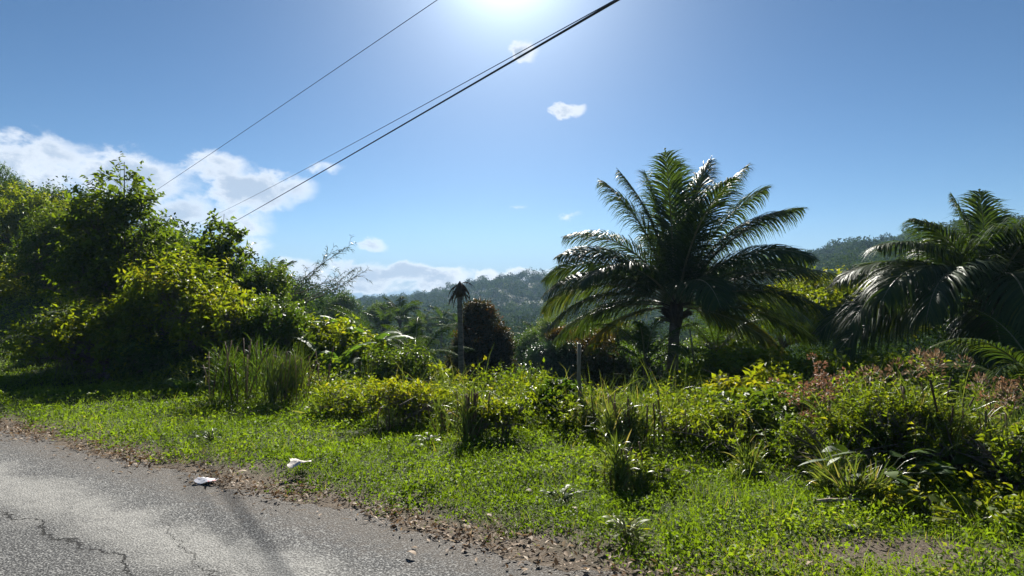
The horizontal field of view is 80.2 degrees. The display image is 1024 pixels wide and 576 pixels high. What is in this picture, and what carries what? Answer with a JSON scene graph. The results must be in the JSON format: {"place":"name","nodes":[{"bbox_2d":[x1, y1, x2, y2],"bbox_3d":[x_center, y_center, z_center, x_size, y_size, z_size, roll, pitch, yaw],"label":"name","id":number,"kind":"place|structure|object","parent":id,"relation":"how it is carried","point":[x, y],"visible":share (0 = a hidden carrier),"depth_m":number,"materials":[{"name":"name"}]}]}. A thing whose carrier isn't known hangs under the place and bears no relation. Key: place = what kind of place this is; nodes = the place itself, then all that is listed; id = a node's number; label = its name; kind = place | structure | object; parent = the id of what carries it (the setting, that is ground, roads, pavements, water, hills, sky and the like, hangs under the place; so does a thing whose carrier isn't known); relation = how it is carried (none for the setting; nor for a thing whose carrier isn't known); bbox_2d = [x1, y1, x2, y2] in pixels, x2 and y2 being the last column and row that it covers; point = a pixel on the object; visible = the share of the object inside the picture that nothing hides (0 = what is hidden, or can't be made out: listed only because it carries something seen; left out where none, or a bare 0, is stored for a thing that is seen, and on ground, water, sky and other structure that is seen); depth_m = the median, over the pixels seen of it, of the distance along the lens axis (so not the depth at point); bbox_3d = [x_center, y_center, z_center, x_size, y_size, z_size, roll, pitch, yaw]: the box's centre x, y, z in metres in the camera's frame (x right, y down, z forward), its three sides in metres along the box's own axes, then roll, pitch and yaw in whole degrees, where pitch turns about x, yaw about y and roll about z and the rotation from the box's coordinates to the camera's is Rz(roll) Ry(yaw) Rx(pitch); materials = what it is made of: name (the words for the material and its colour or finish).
{"place":"outdoors","nodes":[
{"label":"outdoors","id":0,"kind":"place"},
{"bbox_2d":[0,431,620,575],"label":"road","id":1,"kind":"structure","parent":0,"point":[62,513],"depth_m":4.67,"materials":[{"name":"grey asphalt"}]},
{"bbox_2d":[0,389,976,575],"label":"leaf litter","id":2,"kind":"object","parent":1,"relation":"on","point":[434,524],"visible":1,"depth_m":5.29,"materials":[{"name":"brown plant"}]},
{"bbox_2d":[191,0,613,225],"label":"overhead cable","id":3,"kind":"object","parent":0,"point":[451,89],"visible":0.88,"depth_m":14.89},
{"bbox_2d":[227,0,619,225],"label":"overhead cable","id":4,"kind":"object","parent":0,"point":[556,35],"visible":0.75,"depth_m":13.66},
{"bbox_2d":[0,257,1023,575],"bbox_3d":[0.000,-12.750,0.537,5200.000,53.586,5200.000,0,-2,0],"label":"ground","id":5,"kind":"structure","parent":0,"point":[880,547],"depth_m":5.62,"materials":[{"name":"green plant"}]},
{"bbox_2d":[0,163,51,235],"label":"broadleaf tree","id":6,"kind":"object","parent":5,"relation":"on","point":[13,177],"visible":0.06,"depth_m":45.51,"materials":[{"name":"green plant"}]},
{"bbox_2d":[0,179,73,260],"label":"broadleaf tree","id":7,"kind":"object","parent":5,"relation":"on","point":[10,216],"visible":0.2,"depth_m":32.90,"materials":[{"name":"green plant"}]},
{"bbox_2d":[0,199,87,296],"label":"broadleaf tree","id":8,"kind":"object","parent":5,"relation":"on","point":[42,236],"visible":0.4,"depth_m":23.80,"materials":[{"name":"green plant"}]},
{"bbox_2d":[0,251,111,310],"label":"leafy shrub","id":9,"kind":"object","parent":5,"relation":"on","point":[5,289],"visible":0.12,"depth_m":25.28,"materials":[{"name":"green plant"}]},
{"bbox_2d":[11,182,107,247],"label":"broadleaf tree","id":10,"kind":"object","parent":5,"relation":"on","point":[54,192],"visible":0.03,"depth_m":35.52,"materials":[{"name":"green plant"}]},
{"bbox_2d":[0,291,177,383],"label":"leafy shrub","id":11,"kind":"object","parent":5,"relation":"on","point":[74,338],"visible":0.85,"depth_m":14.61,"materials":[{"name":"green plant"}]},
{"bbox_2d":[33,151,184,316],"bbox_3d":[-12.261,-0.813,18.809,3.887,6.771,3.986,0,-2,0],"label":"broadleaf tree","id":12,"kind":"object","parent":5,"relation":"on","point":[97,257],"visible":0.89,"depth_m":18.11,"materials":[{"name":"green plant"}]},
{"bbox_2d":[97,328,224,383],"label":"leafy shrub","id":13,"kind":"object","parent":5,"relation":"on","point":[152,360],"visible":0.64,"depth_m":14.58,"materials":[{"name":"green plant"}]},
{"bbox_2d":[127,224,209,342],"bbox_3d":[-12.047,0.070,20.796,3.916,4.900,3.993,-2,-3,41],"label":"broadleaf tree","id":14,"kind":"object","parent":5,"relation":"on","point":[180,241],"visible":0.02,"depth_m":20.86,"materials":[{"name":"green plant"}]},
{"bbox_2d":[104,242,243,339],"bbox_3d":[-9.403,0.711,16.586,3.769,3.895,4.274,0,-2,0],"label":"leafy shrub","id":15,"kind":"object","parent":5,"relation":"on","point":[163,282],"visible":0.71,"depth_m":15.57,"materials":[{"name":"green plant"}]},
{"bbox_2d":[146,240,222,273],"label":"broadleaf tree","id":16,"kind":"object","parent":5,"relation":"on","point":[175,249],"visible":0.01,"depth_m":19.28,"materials":[{"name":"green plant"}]},
{"bbox_2d":[153,377,218,390],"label":"leafy shrub","id":17,"kind":"object","parent":5,"relation":"on","point":[176,384],"visible":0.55,"depth_m":13.03,"materials":[{"name":"green plant"}]},
{"bbox_2d":[146,278,275,379],"bbox_3d":[-7.678,1.235,15.868,2.957,3.071,3.228,1,-3,-18],"label":"leafy shrub","id":18,"kind":"object","parent":5,"relation":"on","point":[196,329],"visible":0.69,"depth_m":15.11,"materials":[{"name":"green plant"}]},
{"bbox_2d":[176,208,255,290],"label":"broadleaf tree","id":19,"kind":"object","parent":5,"relation":"on","point":[214,242],"visible":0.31,"depth_m":19.71,"materials":[{"name":"green plant"}]},
{"bbox_2d":[199,332,279,405],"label":"grass clump","id":20,"kind":"object","parent":5,"relation":"on","point":[230,380],"visible":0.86,"depth_m":11.56,"materials":[{"name":"green plant"}]},
{"bbox_2d":[219,256,298,353],"bbox_3d":[-8.614,1.161,20.029,2.973,4.550,3.361,1,-2,-14],"label":"broadleaf tree","id":21,"kind":"object","parent":5,"relation":"on","point":[275,284],"visible":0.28,"depth_m":19.81,"materials":[{"name":"green plant"}]},
{"bbox_2d":[206,289,320,364],"bbox_3d":[-6.687,1.559,16.457,3.264,3.133,3.135,-1,-3,23],"label":"leafy shrub","id":22,"kind":"object","parent":5,"relation":"on","point":[270,318],"visible":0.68,"depth_m":15.50,"materials":[{"name":"green plant"}]},
{"bbox_2d":[240,340,333,406],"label":"grass clump","id":23,"kind":"object","parent":5,"relation":"on","point":[294,380],"visible":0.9,"depth_m":11.20,"materials":[{"name":"plant"}]},
{"bbox_2d":[251,321,343,380],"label":"leafy shrub","id":24,"kind":"object","parent":5,"relation":"on","point":[296,343],"visible":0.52,"depth_m":15.52,"materials":[{"name":"green plant"}]},
{"bbox_2d":[285,234,372,306],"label":"leaning bamboo","id":25,"kind":"object","parent":5,"relation":"on","point":[299,280],"visible":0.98,"depth_m":22.08,"materials":[{"name":"green plant"}]},
{"bbox_2d":[292,337,375,384],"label":"banana plant","id":26,"kind":"object","parent":5,"relation":"on","point":[343,358],"visible":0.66,"depth_m":15.31,"materials":[{"name":"green plant"}]},
{"bbox_2d":[319,288,364,318],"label":"broadleaf tree","id":27,"kind":"object","parent":5,"relation":"on","point":[343,299],"visible":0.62,"depth_m":59.53,"materials":[{"name":"green plant"}]},
{"bbox_2d":[297,311,387,383],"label":"leafy shrub","id":28,"kind":"object","parent":5,"relation":"on","point":[328,329],"visible":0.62,"depth_m":16.42,"materials":[{"name":"green plant"}]},
{"bbox_2d":[308,372,402,421],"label":"weedy shrub","id":29,"kind":"object","parent":5,"relation":"on","point":[343,403],"visible":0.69,"depth_m":9.83,"materials":[{"name":"green plant"}]},
{"bbox_2d":[315,315,416,388],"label":"banana plant","id":30,"kind":"object","parent":5,"relation":"on","point":[383,334],"visible":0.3,"depth_m":17.61,"materials":[{"name":"green plant"}]},
{"bbox_2d":[323,304,446,362],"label":"coconut palm","id":31,"kind":"object","parent":5,"relation":"on","point":[396,339],"visible":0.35,"depth_m":20.51,"materials":[{"name":"green plant"}]},
{"bbox_2d":[362,306,408,352],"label":"coconut palm","id":32,"kind":"object","parent":5,"relation":"on","point":[380,318],"visible":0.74,"depth_m":57.55,"materials":[{"name":"green plant"}]},
{"bbox_2d":[349,340,438,385],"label":"leafy shrub","id":33,"kind":"object","parent":5,"relation":"on","point":[387,367],"visible":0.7,"depth_m":15.34,"materials":[{"name":"green plant"}]},
{"bbox_2d":[375,296,422,343],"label":"coconut palm","id":34,"kind":"object","parent":5,"relation":"on","point":[402,312],"visible":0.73,"depth_m":61.82,"materials":[{"name":"green plant"}]},
{"bbox_2d":[351,373,472,425],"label":"weedy shrub","id":35,"kind":"object","parent":5,"relation":"on","point":[413,398],"visible":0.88,"depth_m":9.20,"materials":[{"name":"green plant"}]},
{"bbox_2d":[377,317,474,361],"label":"banana plant","id":36,"kind":"object","parent":5,"relation":"on","point":[420,341],"visible":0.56,"depth_m":19.21,"materials":[{"name":"green plant"}]},
{"bbox_2d":[409,359,461,394],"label":"leafy shrub","id":37,"kind":"object","parent":5,"relation":"on","point":[433,370],"visible":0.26,"depth_m":15.31,"materials":[{"name":"green plant"}]},
{"bbox_2d":[425,395,461,434],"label":"grass clump","id":38,"kind":"object","parent":5,"relation":"on","point":[443,417],"visible":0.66,"depth_m":8.48,"materials":[{"name":"plant"}]},
{"bbox_2d":[448,281,475,390],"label":"dead palm","id":39,"kind":"object","parent":5,"relation":"on","point":[460,290],"visible":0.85,"depth_m":17.41,"materials":[{"name":"brown plant"}]},
{"bbox_2d":[437,379,498,442],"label":"grass clump","id":40,"kind":"object","parent":5,"relation":"on","point":[470,427],"visible":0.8,"depth_m":7.82,"materials":[{"name":"plant"}]},
{"bbox_2d":[444,296,518,399],"bbox_3d":[-1.185,3.746,24.866,3.554,6.799,3.466,0,-2,0],"label":"conical tree","id":41,"kind":"object","parent":5,"relation":"on","point":[483,329],"visible":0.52,"depth_m":24.28,"materials":[{"name":"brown plant"}]},
{"bbox_2d":[465,391,538,439],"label":"weedy shrub","id":42,"kind":"object","parent":5,"relation":"on","point":[511,412],"visible":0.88,"depth_m":7.89,"materials":[{"name":"green plant"}]},
{"bbox_2d":[0,175,1023,405],"bbox_3d":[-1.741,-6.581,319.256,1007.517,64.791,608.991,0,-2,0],"label":"forest","id":43,"kind":"object","parent":5,"relation":"on","point":[848,254],"visible":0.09,"depth_m":206.92,"materials":[{"name":"green plant"}]},
{"bbox_2d":[0,243,1023,489],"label":"undergrowth","id":44,"kind":"object","parent":5,"relation":"on","point":[152,377],"visible":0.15,"depth_m":9.22,"materials":[{"name":"green plant"}]},
{"bbox_2d":[489,364,544,395],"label":"leafy shrub","id":45,"kind":"object","parent":5,"relation":"on","point":[532,373],"visible":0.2,"depth_m":17.91,"materials":[{"name":"green plant"}]},
{"bbox_2d":[511,327,545,365],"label":"leafy tree","id":46,"kind":"object","parent":5,"relation":"on","point":[529,338],"visible":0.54,"depth_m":41.31,"materials":[{"name":"green plant"}]},
{"bbox_2d":[525,312,567,344],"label":"leafy tree","id":47,"kind":"object","parent":5,"relation":"on","point":[543,327],"visible":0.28,"depth_m":49.72,"materials":[{"name":"green plant"}]},
{"bbox_2d":[519,325,595,392],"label":"mango tree","id":48,"kind":"object","parent":5,"relation":"on","point":[551,355],"visible":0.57,"depth_m":23.52,"materials":[{"name":"green plant"}]},
{"bbox_2d":[519,376,596,420],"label":"leafy shrub","id":49,"kind":"object","parent":5,"relation":"on","point":[560,384],"visible":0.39,"depth_m":9.34,"materials":[{"name":"green plant"}]},
{"bbox_2d":[540,484,587,504],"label":"broadleaf herb","id":50,"kind":"object","parent":5,"relation":"on","point":[563,492],"visible":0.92,"depth_m":5.45,"materials":[{"name":"green plant"}]},
{"bbox_2d":[559,327,618,385],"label":"flushing tree","id":51,"kind":"object","parent":5,"relation":"on","point":[585,343],"visible":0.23,"depth_m":24.29,"materials":[{"name":"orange plant"}]},
{"bbox_2d":[566,381,630,433],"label":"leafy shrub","id":52,"kind":"object","parent":5,"relation":"on","point":[595,410],"visible":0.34,"depth_m":8.48,"materials":[{"name":"plant"}]},
{"bbox_2d":[572,349,633,395],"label":"leafy shrub","id":53,"kind":"object","parent":5,"relation":"on","point":[605,365],"visible":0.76,"depth_m":16.43,"materials":[{"name":"green plant"}]},
{"bbox_2d":[570,382,639,413],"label":"leafy shrub","id":54,"kind":"object","parent":5,"relation":"on","point":[595,394],"visible":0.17,"depth_m":9.11,"materials":[{"name":"green plant"}]},
{"bbox_2d":[581,429,657,492],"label":"grass clump","id":55,"kind":"object","parent":5,"relation":"on","point":[619,463],"visible":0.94,"depth_m":5.90,"materials":[{"name":"plant"}]},
{"bbox_2d":[592,316,651,391],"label":"leafy tree","id":56,"kind":"object","parent":5,"relation":"on","point":[619,339],"visible":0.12,"depth_m":33.51,"materials":[{"name":"green plant"}]},
{"bbox_2d":[595,515,650,542],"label":"broadleaf herb","id":57,"kind":"object","parent":5,"relation":"on","point":[619,518],"visible":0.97,"depth_m":4.53,"materials":[{"name":"green plant"}]},
{"bbox_2d":[585,384,686,449],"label":"grass clump","id":58,"kind":"object","parent":5,"relation":"on","point":[627,416],"visible":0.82,"depth_m":7.65,"materials":[{"name":"plant"}]},
{"bbox_2d":[584,447,706,484],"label":"weedy shrub","id":59,"kind":"object","parent":5,"relation":"on","point":[661,467],"visible":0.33,"depth_m":6.07,"materials":[{"name":"green plant"}]},
{"bbox_2d":[588,317,711,387],"bbox_3d":[4.265,3.146,19.047,3.860,4.447,3.818,0,-2,0],"label":"coconut palm","id":60,"kind":"object","parent":5,"relation":"on","point":[643,331],"visible":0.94,"depth_m":18.82,"materials":[{"name":"green plant"}]},
{"bbox_2d":[607,335,707,387],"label":"leafy tree","id":61,"kind":"object","parent":5,"relation":"on","point":[657,368],"visible":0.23,"depth_m":26.37,"materials":[{"name":"green plant"}]},
{"bbox_2d":[645,389,699,432],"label":"grass clump","id":62,"kind":"object","parent":5,"relation":"on","point":[670,403],"visible":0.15,"depth_m":8.51,"materials":[{"name":"plant"}]},
{"bbox_2d":[539,148,839,392],"bbox_3d":[5.540,0.556,19.800,9.364,10.236,8.117,0,-2,0],"label":"coconut palm","id":63,"kind":"object","parent":5,"relation":"on","point":[679,269],"visible":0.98,"depth_m":19.51,"materials":[{"name":"green plant"}]},
{"bbox_2d":[659,366,724,407],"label":"leafy shrub","id":64,"kind":"object","parent":5,"relation":"on","point":[693,375],"visible":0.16,"depth_m":14.49,"materials":[{"name":"green plant"}]},
{"bbox_2d":[648,396,756,455],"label":"weedy shrub","id":65,"kind":"object","parent":5,"relation":"on","point":[719,416],"visible":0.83,"depth_m":7.59,"materials":[{"name":"green plant"}]},
{"bbox_2d":[656,306,779,351],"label":"leafy tree","id":66,"kind":"object","parent":5,"relation":"on","point":[708,336],"visible":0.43,"depth_m":23.73,"materials":[{"name":"green plant"}]},
{"bbox_2d":[682,328,758,360],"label":"leafy tree","id":67,"kind":"object","parent":5,"relation":"on","point":[695,343],"visible":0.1,"depth_m":29.67,"materials":[{"name":"green plant"}]},
{"bbox_2d":[684,367,790,413],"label":"leafy shrub","id":68,"kind":"object","parent":5,"relation":"on","point":[721,382],"visible":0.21,"depth_m":10.19,"materials":[{"name":"green plant"}]},
{"bbox_2d":[676,338,806,388],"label":"leafy shrub","id":69,"kind":"object","parent":5,"relation":"on","point":[727,363],"visible":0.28,"depth_m":14.94,"materials":[{"name":"green plant"}]},
{"bbox_2d":[720,438,777,483],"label":"grass clump","id":70,"kind":"object","parent":5,"relation":"on","point":[740,464],"visible":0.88,"depth_m":6.47,"materials":[{"name":"plant"}]},
{"bbox_2d":[712,381,818,449],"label":"leafy shrub","id":71,"kind":"object","parent":5,"relation":"on","point":[755,399],"visible":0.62,"depth_m":7.63,"materials":[{"name":"green plant"}]},
{"bbox_2d":[733,357,819,402],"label":"leafy shrub","id":72,"kind":"object","parent":5,"relation":"on","point":[780,373],"visible":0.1,"depth_m":10.62,"materials":[{"name":"green plant"}]},
{"bbox_2d":[738,282,843,354],"bbox_3d":[11.272,3.093,24.131,3.911,6.923,3.600,-2,-3,41],"label":"leafy tree","id":73,"kind":"object","parent":5,"relation":"on","point":[816,299],"visible":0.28,"depth_m":23.48,"materials":[{"name":"green plant"}]},
{"bbox_2d":[744,345,857,382],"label":"leafy shrub","id":74,"kind":"object","parent":5,"relation":"on","point":[797,365],"visible":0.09,"depth_m":14.03,"materials":[{"name":"green plant"}]},
{"bbox_2d":[767,352,849,451],"bbox_3d":[3.890,1.448,7.557,1.583,1.246,0.887,2,-3,-41],"label":"seeding weed","id":75,"kind":"object","parent":5,"relation":"on","point":[823,382],"visible":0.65,"depth_m":7.32,"materials":[{"name":"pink plant"}]},
{"bbox_2d":[784,442,878,495],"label":"grass clump","id":76,"kind":"object","parent":5,"relation":"on","point":[825,481],"visible":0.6,"depth_m":5.70,"materials":[{"name":"plant"}]},
{"bbox_2d":[767,408,896,473],"bbox_3d":[3.282,1.761,6.317,1.187,0.948,1.195,-1,-3,22],"label":"weedy shrub","id":77,"kind":"object","parent":5,"relation":"on","point":[794,445],"visible":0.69,"depth_m":6.36,"materials":[{"name":"green plant"}]},
{"bbox_2d":[809,453,904,503],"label":"grass clump","id":78,"kind":"object","parent":5,"relation":"on","point":[871,476],"visible":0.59,"depth_m":5.39,"materials":[{"name":"plant"}]},
{"bbox_2d":[768,364,946,468],"bbox_3d":[3.951,1.453,6.724,2.076,1.268,1.640,1,-3,-24],"label":"grass clump","id":79,"kind":"object","parent":5,"relation":"on","point":[875,369],"visible":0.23,"depth_m":6.69,"materials":[{"name":"plant"}]},
{"bbox_2d":[769,265,958,356],"bbox_3d":[14.656,2.628,25.829,7.483,7.350,7.701,0,-2,0],"label":"leafy tree","id":80,"kind":"object","parent":5,"relation":"on","point":[841,294],"visible":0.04,"depth_m":25.29,"materials":[{"name":"green plant"}]},
{"bbox_2d":[801,346,941,402],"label":"leafy shrub","id":81,"kind":"object","parent":5,"relation":"on","point":[837,364],"visible":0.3,"depth_m":10.56,"materials":[{"name":"green plant"}]},
{"bbox_2d":[799,444,956,490],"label":"broadleaf herb","id":82,"kind":"object","parent":5,"relation":"on","point":[892,472],"visible":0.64,"depth_m":5.55,"materials":[{"name":"green plant"}]},
{"bbox_2d":[813,373,965,464],"bbox_3d":[4.019,1.604,6.483,1.360,1.327,1.547,-2,-3,39],"label":"weedy shrub","id":83,"kind":"object","parent":5,"relation":"on","point":[892,421],"visible":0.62,"depth_m":6.31,"materials":[{"name":"green plant"}]},
{"bbox_2d":[859,478,942,510],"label":"broadleaf herb","id":84,"kind":"object","parent":5,"relation":"on","point":[933,497],"visible":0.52,"depth_m":5.19,"materials":[{"name":"green plant"}]},
{"bbox_2d":[873,405,929,471],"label":"slender weed","id":85,"kind":"object","parent":5,"relation":"on","point":[917,433],"visible":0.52,"depth_m":6.10,"materials":[{"name":"green plant"}]},
{"bbox_2d":[810,189,1023,380],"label":"coconut palm","id":86,"kind":"object","parent":5,"relation":"on","point":[988,257],"visible":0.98,"depth_m":12.46,"materials":[{"name":"green plant"}]},
{"bbox_2d":[868,349,969,383],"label":"leafy shrub","id":87,"kind":"object","parent":5,"relation":"on","point":[910,357],"visible":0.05,"depth_m":14.58,"materials":[{"name":"green plant"}]},
{"bbox_2d":[826,454,1023,537],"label":"weedy shrub","id":88,"kind":"object","parent":5,"relation":"on","point":[1017,500],"visible":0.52,"depth_m":5.08,"materials":[{"name":"green plant"}]},
{"bbox_2d":[861,345,1009,468],"bbox_3d":[4.409,1.337,6.524,1.509,1.462,1.889,-2,-3,37],"label":"grass clump","id":89,"kind":"object","parent":5,"relation":"on","point":[931,354],"visible":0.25,"depth_m":6.35,"materials":[{"name":"plant"}]},
{"bbox_2d":[890,374,995,418],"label":"leafy shrub","id":90,"kind":"object","parent":5,"relation":"on","point":[943,382],"visible":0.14,"depth_m":9.44,"materials":[{"name":"green plant"}]},
{"bbox_2d":[868,395,1023,481],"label":"weedy shrub","id":91,"kind":"object","parent":5,"relation":"on","point":[937,455],"visible":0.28,"depth_m":6.00,"materials":[{"name":"green plant"}]},
{"bbox_2d":[903,307,1023,411],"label":"coconut palm","id":92,"kind":"object","parent":5,"relation":"on","point":[1017,366],"visible":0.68,"depth_m":9.49,"materials":[{"name":"green plant"}]},
{"bbox_2d":[917,360,1023,415],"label":"leafy shrub","id":93,"kind":"object","parent":5,"relation":"on","point":[956,377],"visible":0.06,"depth_m":11.41,"materials":[{"name":"green plant"}]},
{"bbox_2d":[930,495,1023,537],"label":"broadleaf herb","id":94,"kind":"object","parent":5,"relation":"on","point":[989,519],"visible":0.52,"depth_m":4.70,"materials":[{"name":"green plant"}]},
{"bbox_2d":[931,293,1023,399],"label":"leafy tree","id":95,"kind":"object","parent":5,"relation":"on","point":[945,331],"visible":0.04,"depth_m":24.58,"materials":[{"name":"green plant"}]},
{"bbox_2d":[940,372,1023,490],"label":"grass clump","id":96,"kind":"object","parent":5,"relation":"on","point":[1005,424],"visible":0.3,"depth_m":5.91,"materials":[{"name":"plant"}]},
{"bbox_2d":[953,423,1023,495],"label":"weedy shrub","id":97,"kind":"object","parent":5,"relation":"on","point":[997,466],"visible":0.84,"depth_m":5.38,"materials":[{"name":"green plant"}]},
{"bbox_2d":[964,375,1023,432],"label":"seeding weed","id":98,"kind":"object","parent":5,"relation":"on","point":[997,407],"visible":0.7,"depth_m":6.65,"materials":[{"name":"green plant"}]},
{"bbox_2d":[0,0,1023,298],"label":"sky","id":99,"kind":"structure","parent":0,"point":[864,116],"materials":[{"name":"blue"}]},
{"bbox_2d":[46,342,1023,473],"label":"tall grass","id":100,"kind":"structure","parent":0,"point":[655,387],"depth_m":9.05,"materials":[{"name":"plant"}]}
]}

